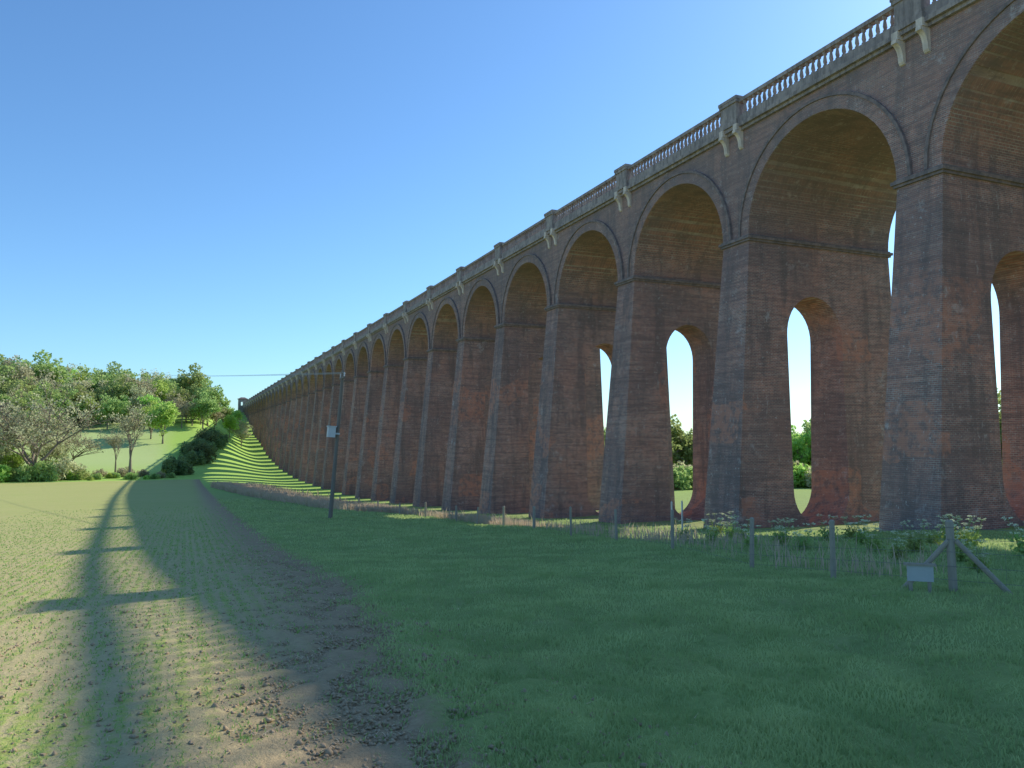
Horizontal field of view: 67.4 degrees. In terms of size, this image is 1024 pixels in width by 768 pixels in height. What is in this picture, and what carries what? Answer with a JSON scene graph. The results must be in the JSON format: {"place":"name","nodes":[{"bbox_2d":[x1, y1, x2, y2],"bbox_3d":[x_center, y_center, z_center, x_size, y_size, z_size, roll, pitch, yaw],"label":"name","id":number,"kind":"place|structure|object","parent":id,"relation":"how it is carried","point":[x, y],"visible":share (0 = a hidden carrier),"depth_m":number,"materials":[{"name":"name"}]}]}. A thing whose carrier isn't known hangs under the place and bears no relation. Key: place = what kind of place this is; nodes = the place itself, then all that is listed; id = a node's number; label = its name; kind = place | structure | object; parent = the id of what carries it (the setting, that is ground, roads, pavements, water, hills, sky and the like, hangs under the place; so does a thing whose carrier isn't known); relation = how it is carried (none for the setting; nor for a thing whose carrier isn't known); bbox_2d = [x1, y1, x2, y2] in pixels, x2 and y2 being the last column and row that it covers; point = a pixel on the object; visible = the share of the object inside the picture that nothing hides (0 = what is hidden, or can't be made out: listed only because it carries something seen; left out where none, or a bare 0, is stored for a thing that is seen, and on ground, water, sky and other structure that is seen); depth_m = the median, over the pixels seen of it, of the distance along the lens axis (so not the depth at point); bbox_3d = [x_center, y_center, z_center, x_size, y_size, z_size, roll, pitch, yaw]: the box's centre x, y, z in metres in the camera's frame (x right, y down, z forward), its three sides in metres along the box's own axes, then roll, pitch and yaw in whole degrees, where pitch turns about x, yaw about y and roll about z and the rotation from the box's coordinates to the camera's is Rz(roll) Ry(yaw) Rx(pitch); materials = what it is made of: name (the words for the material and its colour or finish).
{"place":"outdoors","nodes":[
{"label":"outdoors","id":0,"kind":"place"},
{"bbox_2d":[0,0,1000,434],"label":"sky","id":1,"kind":"structure","parent":0,"point":[234,188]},
{"bbox_2d":[0,408,1023,767],"bbox_3d":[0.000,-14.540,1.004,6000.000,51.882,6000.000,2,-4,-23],"label":"ground","id":2,"kind":"structure","parent":0,"point":[236,460],"depth_m":7.49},
{"bbox_2d":[0,464,11,481],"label":"bush","id":3,"kind":"object","parent":2,"relation":"on","point":[5,476],"visible":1,"depth_m":162.62,"materials":[{"name":"green plant"}]},
{"bbox_2d":[0,428,18,458],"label":"tree","id":4,"kind":"object","parent":2,"relation":"on","point":[3,449],"visible":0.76,"depth_m":164.87,"materials":[{"name":"green plant"}]},
{"bbox_2d":[0,391,20,418],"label":"tree","id":5,"kind":"object","parent":2,"relation":"on","point":[8,398],"visible":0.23,"depth_m":223.12,"materials":[{"name":"green plant"}]},
{"bbox_2d":[0,355,20,376],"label":"tree","id":6,"kind":"object","parent":2,"relation":"on","point":[2,361],"visible":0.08,"depth_m":278.84,"materials":[{"name":"green plant"}]},
{"bbox_2d":[2,355,27,365],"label":"tree","id":7,"kind":"object","parent":2,"relation":"on","point":[8,362],"visible":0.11,"depth_m":302.26,"materials":[{"name":"green plant"}]},
{"bbox_2d":[0,447,31,467],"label":"bush","id":8,"kind":"object","parent":2,"relation":"on","point":[14,460],"visible":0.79,"depth_m":168.91,"materials":[{"name":"green plant"}]},
{"bbox_2d":[0,366,31,387],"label":"tree","id":9,"kind":"object","parent":2,"relation":"on","point":[3,372],"visible":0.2,"depth_m":271.79,"materials":[{"name":"green plant"}]},
{"bbox_2d":[3,385,28,400],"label":"tree","id":10,"kind":"object","parent":2,"relation":"on","point":[21,396],"visible":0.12,"depth_m":250.21,"materials":[{"name":"green plant"}]},
{"bbox_2d":[0,375,36,396],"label":"tree","id":11,"kind":"object","parent":2,"relation":"on","point":[16,381],"visible":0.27,"depth_m":255.84,"materials":[{"name":"green plant"}]},
{"bbox_2d":[1,388,44,442],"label":"tree","id":12,"kind":"object","parent":2,"relation":"on","point":[24,400],"visible":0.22,"depth_m":224.93,"materials":[{"name":"green plant"}]},
{"bbox_2d":[0,374,57,461],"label":"bare tree","id":13,"kind":"object","parent":2,"relation":"on","point":[3,403],"visible":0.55,"depth_m":169.50,"materials":[{"name":"grey plant"}]},
{"bbox_2d":[5,360,60,387],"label":"tree","id":14,"kind":"object","parent":2,"relation":"on","point":[26,371],"visible":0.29,"depth_m":276.93,"materials":[{"name":"green plant"}]},
{"bbox_2d":[16,460,59,481],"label":"bush","id":15,"kind":"object","parent":2,"relation":"on","point":[38,472],"visible":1,"depth_m":164.44,"materials":[{"name":"green plant"}]},
{"bbox_2d":[12,398,66,458],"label":"tree","id":16,"kind":"object","parent":2,"relation":"on","point":[55,412],"visible":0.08,"depth_m":207.97,"materials":[{"name":"green plant"}]},
{"bbox_2d":[17,349,76,386],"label":"tree","id":17,"kind":"object","parent":2,"relation":"on","point":[45,366],"visible":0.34,"depth_m":288.92,"materials":[{"name":"green plant"}]},
{"bbox_2d":[29,379,75,415],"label":"tree","id":18,"kind":"object","parent":2,"relation":"on","point":[53,395],"visible":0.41,"depth_m":250.95,"materials":[{"name":"green plant"}]},
{"bbox_2d":[36,436,73,461],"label":"bush","id":19,"kind":"object","parent":2,"relation":"on","point":[56,451],"visible":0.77,"depth_m":176.99,"materials":[{"name":"green plant"}]},
{"bbox_2d":[0,371,117,468],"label":"bare tree","id":20,"kind":"object","parent":2,"relation":"on","point":[20,431],"visible":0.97,"depth_m":168.27,"materials":[{"name":"grey plant"}]},
{"bbox_2d":[46,456,87,480],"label":"bush","id":21,"kind":"object","parent":2,"relation":"on","point":[65,467],"visible":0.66,"depth_m":170.23,"materials":[{"name":"green plant"}]},
{"bbox_2d":[43,387,94,424],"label":"tree","id":22,"kind":"object","parent":2,"relation":"on","point":[65,403],"visible":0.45,"depth_m":254.82,"materials":[{"name":"green plant"}]},
{"bbox_2d":[34,402,108,460],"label":"bare tree","id":23,"kind":"object","parent":2,"relation":"on","point":[77,443],"visible":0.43,"depth_m":184.72,"materials":[{"name":"grey plant"}]},
{"bbox_2d":[59,375,93,422],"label":"tree","id":24,"kind":"object","parent":2,"relation":"on","point":[85,383],"visible":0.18,"depth_m":274.63,"materials":[{"name":"green plant"}]},
{"bbox_2d":[60,378,96,392],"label":"tree","id":25,"kind":"object","parent":2,"relation":"on","point":[66,382],"visible":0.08,"depth_m":276.32,"materials":[{"name":"green plant"}]},
{"bbox_2d":[67,469,90,479],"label":"bush","id":26,"kind":"object","parent":2,"relation":"on","point":[82,476],"visible":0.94,"depth_m":170.81,"materials":[{"name":"green plant"}]},
{"bbox_2d":[62,384,96,425],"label":"tree","id":27,"kind":"object","parent":2,"relation":"on","point":[79,393],"visible":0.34,"depth_m":262.13,"materials":[{"name":"green plant"}]},
{"bbox_2d":[67,364,112,377],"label":"tree","id":28,"kind":"object","parent":2,"relation":"on","point":[86,371],"visible":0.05,"depth_m":317.63,"materials":[{"name":"green plant"}]},
{"bbox_2d":[79,398,102,428],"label":"tree","id":29,"kind":"object","parent":2,"relation":"on","point":[87,407],"visible":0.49,"depth_m":257.16,"materials":[{"name":"green plant"}]},
{"bbox_2d":[84,368,111,417],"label":"tree","id":30,"kind":"object","parent":2,"relation":"on","point":[96,378],"visible":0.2,"depth_m":288.60,"materials":[{"name":"green plant"}]},
{"bbox_2d":[88,386,112,422],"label":"tree","id":31,"kind":"object","parent":2,"relation":"on","point":[98,395],"visible":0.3,"depth_m":269.83,"materials":[{"name":"green plant"}]},
{"bbox_2d":[85,393,130,429],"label":"tree","id":32,"kind":"object","parent":2,"relation":"on","point":[109,406],"visible":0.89,"depth_m":259.40,"materials":[{"name":"green plant"}]},
{"bbox_2d":[93,374,130,418],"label":"tree","id":33,"kind":"object","parent":2,"relation":"on","point":[108,381],"visible":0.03,"depth_m":283.49,"materials":[{"name":"green plant"}]},
{"bbox_2d":[101,428,127,471],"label":"bare tree","id":34,"kind":"object","parent":2,"relation":"on","point":[113,441],"visible":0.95,"depth_m":190.99,"materials":[{"name":"grey plant"}]},
{"bbox_2d":[97,361,132,379],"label":"tree","id":35,"kind":"object","parent":2,"relation":"on","point":[114,371],"visible":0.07,"depth_m":304.05,"materials":[{"name":"green plant"}]},
{"bbox_2d":[101,373,137,419],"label":"tree","id":36,"kind":"object","parent":2,"relation":"on","point":[117,389],"visible":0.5,"depth_m":274.51,"materials":[{"name":"green plant"}]},
{"bbox_2d":[115,396,134,419],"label":"tree","id":37,"kind":"object","parent":2,"relation":"on","point":[126,413],"visible":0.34,"depth_m":270.52,"materials":[{"name":"green plant"}]},
{"bbox_2d":[117,466,134,476],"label":"bush","id":38,"kind":"object","parent":2,"relation":"on","point":[122,471],"visible":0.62,"depth_m":179.93,"materials":[{"name":"green plant"}]},
{"bbox_2d":[102,370,152,417],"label":"tree","id":39,"kind":"object","parent":2,"relation":"on","point":[129,376],"visible":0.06,"depth_m":291.19,"materials":[{"name":"green plant"}]},
{"bbox_2d":[124,472,138,479],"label":"bush","id":40,"kind":"object","parent":2,"relation":"on","point":[131,475],"visible":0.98,"depth_m":172.68,"materials":[{"name":"green plant"}]},
{"bbox_2d":[108,401,156,472],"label":"bare tree","id":41,"kind":"object","parent":2,"relation":"on","point":[132,427],"visible":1,"depth_m":175.52,"materials":[{"name":"grey plant"}]},
{"bbox_2d":[125,384,153,423],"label":"tree","id":42,"kind":"object","parent":2,"relation":"on","point":[137,393],"visible":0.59,"depth_m":272.50,"materials":[{"name":"green plant"}]},
{"bbox_2d":[123,373,156,396],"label":"tree","id":43,"kind":"object","parent":2,"relation":"on","point":[143,382],"visible":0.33,"depth_m":279.14,"materials":[{"name":"green plant"}]},
{"bbox_2d":[134,399,162,438],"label":"tree","id":44,"kind":"object","parent":2,"relation":"on","point":[146,408],"visible":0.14,"depth_m":249.05,"materials":[{"name":"green plant"}]},
{"bbox_2d":[137,394,162,407],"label":"tree","id":45,"kind":"object","parent":2,"relation":"on","point":[149,398],"visible":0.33,"depth_m":266.20,"materials":[{"name":"green plant"}]},
{"bbox_2d":[145,379,173,401],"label":"tree","id":46,"kind":"object","parent":2,"relation":"on","point":[163,388],"visible":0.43,"depth_m":287.86,"materials":[{"name":"green plant"}]},
{"bbox_2d":[144,400,180,443],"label":"tree","id":47,"kind":"object","parent":2,"relation":"on","point":[165,417],"visible":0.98,"depth_m":243.02,"materials":[{"name":"green plant"}]},
{"bbox_2d":[152,372,179,390],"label":"tree","id":48,"kind":"object","parent":2,"relation":"on","point":[167,381],"visible":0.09,"depth_m":296.35,"materials":[{"name":"green plant"}]},
{"bbox_2d":[157,391,186,422],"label":"tree","id":49,"kind":"object","parent":2,"relation":"on","point":[174,399],"visible":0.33,"depth_m":275.94,"materials":[{"name":"green plant"}]},
{"bbox_2d":[161,455,187,474],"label":"bush","id":50,"kind":"object","parent":2,"relation":"on","point":[173,464],"visible":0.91,"depth_m":185.83,"materials":[{"name":"green plant"}]},
{"bbox_2d":[166,384,198,421],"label":"tree","id":51,"kind":"object","parent":2,"relation":"on","point":[184,393],"visible":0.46,"depth_m":281.94,"materials":[{"name":"green plant"}]},
{"bbox_2d":[177,402,190,427],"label":"bare tree","id":52,"kind":"object","parent":2,"relation":"on","point":[182,408],"visible":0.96,"depth_m":269.85,"materials":[{"name":"green plant"}]},
{"bbox_2d":[176,395,196,425],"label":"bare tree","id":53,"kind":"object","parent":2,"relation":"on","point":[191,420],"visible":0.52,"depth_m":275.15,"materials":[{"name":"green plant"}]},
{"bbox_2d":[170,362,212,395],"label":"tree","id":54,"kind":"object","parent":2,"relation":"on","point":[196,377],"visible":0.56,"depth_m":305.97,"materials":[{"name":"green plant"}]},
{"bbox_2d":[178,450,205,464],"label":"bush","id":55,"kind":"object","parent":2,"relation":"on","point":[193,457],"visible":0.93,"depth_m":207.79,"materials":[{"name":"green plant"}]},
{"bbox_2d":[183,437,211,453],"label":"bush","id":56,"kind":"object","parent":2,"relation":"on","point":[193,443],"visible":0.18,"depth_m":227.16,"materials":[{"name":"green plant"}]},
{"bbox_2d":[187,441,217,461],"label":"bush","id":57,"kind":"object","parent":2,"relation":"on","point":[202,446],"visible":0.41,"depth_m":215.43,"materials":[{"name":"green plant"}]},
{"bbox_2d":[188,391,221,427],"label":"tree","id":58,"kind":"object","parent":2,"relation":"on","point":[205,407],"visible":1,"depth_m":273.59,"materials":[{"name":"green plant"}]},
{"bbox_2d":[193,431,218,443],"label":"bush","id":59,"kind":"object","parent":2,"relation":"on","point":[207,437],"visible":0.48,"depth_m":242.84,"materials":[{"name":"green plant"}]},
{"bbox_2d":[194,426,222,442],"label":"bush","id":60,"kind":"object","parent":2,"relation":"on","point":[212,430],"visible":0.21,"depth_m":249.85,"materials":[{"name":"green plant"}]},
{"bbox_2d":[190,378,230,426],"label":"tree","id":61,"kind":"object","parent":2,"relation":"on","point":[216,394],"visible":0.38,"depth_m":289.11,"materials":[{"name":"green plant"}]},
{"bbox_2d":[209,407,226,428],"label":"tree","id":62,"kind":"object","parent":2,"relation":"on","point":[217,415],"visible":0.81,"depth_m":294.54,"materials":[{"name":"green plant"}]},
{"bbox_2d":[222,414,239,437],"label":"tree","id":63,"kind":"object","parent":2,"relation":"on","point":[230,422],"visible":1,"depth_m":298.07,"materials":[{"name":"green plant"}]},
{"bbox_2d":[235,425,253,446],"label":"tree","id":64,"kind":"object","parent":2,"relation":"on","point":[243,433],"visible":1,"depth_m":293.41,"materials":[{"name":"green plant"}]},
{"bbox_2d":[0,506,631,767],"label":"crop seedlings","id":65,"kind":"object","parent":2,"relation":"on","point":[147,711],"visible":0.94,"depth_m":9.29,"materials":[{"name":"green plant"}]},
{"bbox_2d":[326,370,344,517],"bbox_3d":[-8.782,3.286,37.404,0.630,8.000,1.200,6,-6,-22],"label":"utility pole","id":66,"kind":"object","parent":2,"relation":"on","point":[332,431],"visible":0.95,"depth_m":37.37,"materials":[{"name":"grey paint"}]},
{"bbox_2d":[0,547,741,767],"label":"soil clods","id":67,"kind":"object","parent":2,"relation":"on","point":[328,751],"visible":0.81,"depth_m":5.41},
{"bbox_2d":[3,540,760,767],"bbox_3d":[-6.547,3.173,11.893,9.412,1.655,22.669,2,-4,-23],"label":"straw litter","id":68,"kind":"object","parent":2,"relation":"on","point":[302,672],"visible":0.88,"depth_m":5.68,"materials":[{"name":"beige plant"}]},
{"bbox_2d":[210,480,1002,577],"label":"dry grass","id":69,"kind":"structure","parent":2,"relation":"on","point":[261,491],"depth_m":35.74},
{"bbox_2d":[214,498,1023,767],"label":"grass","id":70,"kind":"structure","parent":2,"relation":"on","point":[600,714],"depth_m":6.81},
{"bbox_2d":[242,0,1023,530],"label":"viaduct","id":71,"kind":"object","parent":2,"relation":"on","point":[732,238],"visible":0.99,"depth_m":45.28,"materials":[{"name":"brick"}]},
{"bbox_2d":[271,489,1023,594],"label":"fence","id":72,"kind":"object","parent":2,"relation":"on","point":[949,542],"visible":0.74,"depth_m":10.96,"materials":[{"name":"grey wood"}]},
{"bbox_2d":[670,414,692,460],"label":"tree","id":73,"kind":"object","parent":2,"relation":"on","point":[674,436],"visible":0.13,"depth_m":158.55,"materials":[{"name":"green plant"}]},
{"bbox_2d":[671,423,692,466],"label":"tree","id":74,"kind":"object","parent":2,"relation":"on","point":[682,456],"visible":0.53,"depth_m":158.43,"materials":[{"name":"green plant"}]},
{"bbox_2d":[673,465,692,489],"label":"bush","id":75,"kind":"object","parent":2,"relation":"on","point":[682,475],"visible":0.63,"depth_m":138.51,"materials":[{"name":"green plant"}]},
{"bbox_2d":[675,518,692,539],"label":"cow parsley","id":76,"kind":"object","parent":2,"relation":"on","point":[686,525],"visible":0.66,"depth_m":21.85,"materials":[{"name":"green plant"}]},
{"bbox_2d":[699,518,722,541],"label":"cow parsley","id":77,"kind":"object","parent":2,"relation":"on","point":[716,533],"visible":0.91,"depth_m":19.24,"materials":[{"name":"green plant"}]},
{"bbox_2d":[704,513,725,533],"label":"cow parsley","id":78,"kind":"object","parent":2,"relation":"on","point":[719,528],"visible":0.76,"depth_m":26.57,"materials":[{"name":"green plant"}]},
{"bbox_2d":[723,511,739,537],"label":"cow parsley","id":79,"kind":"object","parent":2,"relation":"on","point":[731,530],"visible":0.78,"depth_m":24.35,"materials":[{"name":"green plant"}]},
{"bbox_2d":[731,516,755,538],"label":"cow parsley","id":80,"kind":"object","parent":2,"relation":"on","point":[742,533],"visible":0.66,"depth_m":22.09,"materials":[{"name":"green plant"}]},
{"bbox_2d":[742,524,760,546],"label":"cow parsley","id":81,"kind":"object","parent":2,"relation":"on","point":[746,540],"visible":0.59,"depth_m":16.73,"materials":[{"name":"green plant"}]},
{"bbox_2d":[768,520,792,545],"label":"cow parsley","id":82,"kind":"object","parent":2,"relation":"on","point":[780,538],"visible":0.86,"depth_m":17.61,"materials":[{"name":"green plant"}]},
{"bbox_2d":[773,517,792,540],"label":"cow parsley","id":83,"kind":"object","parent":2,"relation":"on","point":[782,528],"visible":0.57,"depth_m":20.16,"materials":[{"name":"green plant"}]},
{"bbox_2d":[791,425,810,465],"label":"tree","id":84,"kind":"object","parent":2,"relation":"on","point":[800,452],"visible":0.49,"depth_m":155.33,"materials":[{"name":"green plant"}]},
{"bbox_2d":[793,463,810,487],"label":"bush","id":85,"kind":"object","parent":2,"relation":"on","point":[798,472],"visible":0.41,"depth_m":135.50,"materials":[{"name":"green plant"}]},
{"bbox_2d":[789,519,819,551],"bbox_3d":[6.064,3.176,16.049,0.426,0.688,0.629,3,-5,-35],"label":"cow parsley","id":86,"kind":"object","parent":2,"relation":"on","point":[801,540],"visible":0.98,"depth_m":16.01,"materials":[{"name":"green plant"}]},
{"bbox_2d":[801,419,810,447],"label":"tree","id":87,"kind":"object","parent":2,"relation":"on","point":[806,425],"visible":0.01,"depth_m":158.23,"materials":[{"name":"green plant"}]},
{"bbox_2d":[803,467,811,486],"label":"bush","id":88,"kind":"object","parent":2,"relation":"on","point":[808,474],"visible":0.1,"depth_m":132.75,"materials":[{"name":"green plant"}]},
{"bbox_2d":[813,514,838,540],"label":"cow parsley","id":89,"kind":"object","parent":2,"relation":"on","point":[825,532],"visible":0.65,"depth_m":22.08,"materials":[{"name":"green plant"}]},
{"bbox_2d":[840,515,861,538],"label":"cow parsley","id":90,"kind":"object","parent":2,"relation":"on","point":[850,534],"visible":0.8,"depth_m":23.69,"materials":[{"name":"green plant"}]},
{"bbox_2d":[848,514,871,545],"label":"cow parsley","id":91,"kind":"object","parent":2,"relation":"on","point":[860,538],"visible":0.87,"depth_m":17.15,"materials":[{"name":"green plant"}]},
{"bbox_2d":[860,520,885,551],"bbox_3d":[7.168,3.057,15.254,0.476,0.691,0.527,2,-4,-25],"label":"cow parsley","id":92,"kind":"object","parent":2,"relation":"on","point":[873,541],"visible":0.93,"depth_m":15.18,"materials":[{"name":"green plant"}]},
{"bbox_2d":[884,531,908,558],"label":"cow parsley","id":93,"kind":"object","parent":2,"relation":"on","point":[897,547],"visible":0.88,"depth_m":13.50,"materials":[{"name":"green plant"}]},
{"bbox_2d":[899,520,931,552],"bbox_3d":[7.791,2.973,14.831,0.558,0.652,0.513,-2,-4,24],"label":"cow parsley","id":94,"kind":"object","parent":2,"relation":"on","point":[913,543],"visible":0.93,"depth_m":14.75,"materials":[{"name":"green plant"}]},
{"bbox_2d":[903,562,936,592],"bbox_3d":[4.822,2.334,9.069,0.340,0.430,0.075,-1,-4,17],"label":"sign board","id":95,"kind":"object","parent":2,"relation":"on","point":[922,572],"visible":0.82,"depth_m":9.06,"materials":[{"name":"paint"}]},
{"bbox_2d":[917,518,944,546],"bbox_3d":[10.036,3.616,18.373,0.602,0.789,0.545,2,-4,-22],"label":"cow parsley","id":96,"kind":"object","parent":2,"relation":"on","point":[935,538],"visible":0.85,"depth_m":18.32,"materials":[{"name":"green plant"}]},
{"bbox_2d":[945,524,975,561],"bbox_3d":[7.717,2.765,13.171,0.476,0.691,0.527,2,-5,-31],"label":"cow parsley","id":97,"kind":"object","parent":2,"relation":"on","point":[960,555],"visible":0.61,"depth_m":13.11,"materials":[{"name":"green plant"}]},
{"bbox_2d":[945,513,976,542],"bbox_3d":[11.618,3.815,19.860,0.677,0.888,0.613,-2,-4,21],"label":"cow parsley","id":98,"kind":"object","parent":2,"relation":"on","point":[970,516],"visible":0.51,"depth_m":19.82,"materials":[{"name":"green plant"}]},
{"bbox_2d":[952,515,988,546],"bbox_3d":[9.824,3.202,16.450,0.638,0.745,0.587,1,-4,-14],"label":"cow parsley","id":99,"kind":"object","parent":2,"relation":"on","point":[970,536],"visible":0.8,"depth_m":16.37,"materials":[{"name":"green plant"}]},
{"bbox_2d":[958,538,991,572],"bbox_3d":[7.129,2.649,11.765,0.365,0.590,0.539,-1,-4,8],"label":"cow parsley","id":100,"kind":"object","parent":2,"relation":"on","point":[973,565],"visible":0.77,"depth_m":11.72,"materials":[{"name":"green plant"}]},
{"bbox_2d":[997,387,1001,452],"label":"tree","id":101,"kind":"object","parent":2,"relation":"on","point":[999,402],"visible":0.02,"depth_m":140.43,"materials":[{"name":"green plant"}]},
{"bbox_2d":[1001,516,1023,556],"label":"cow parsley","id":102,"kind":"object","parent":2,"relation":"on","point":[1019,548],"visible":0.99,"depth_m":13.40,"materials":[{"name":"green plant"}]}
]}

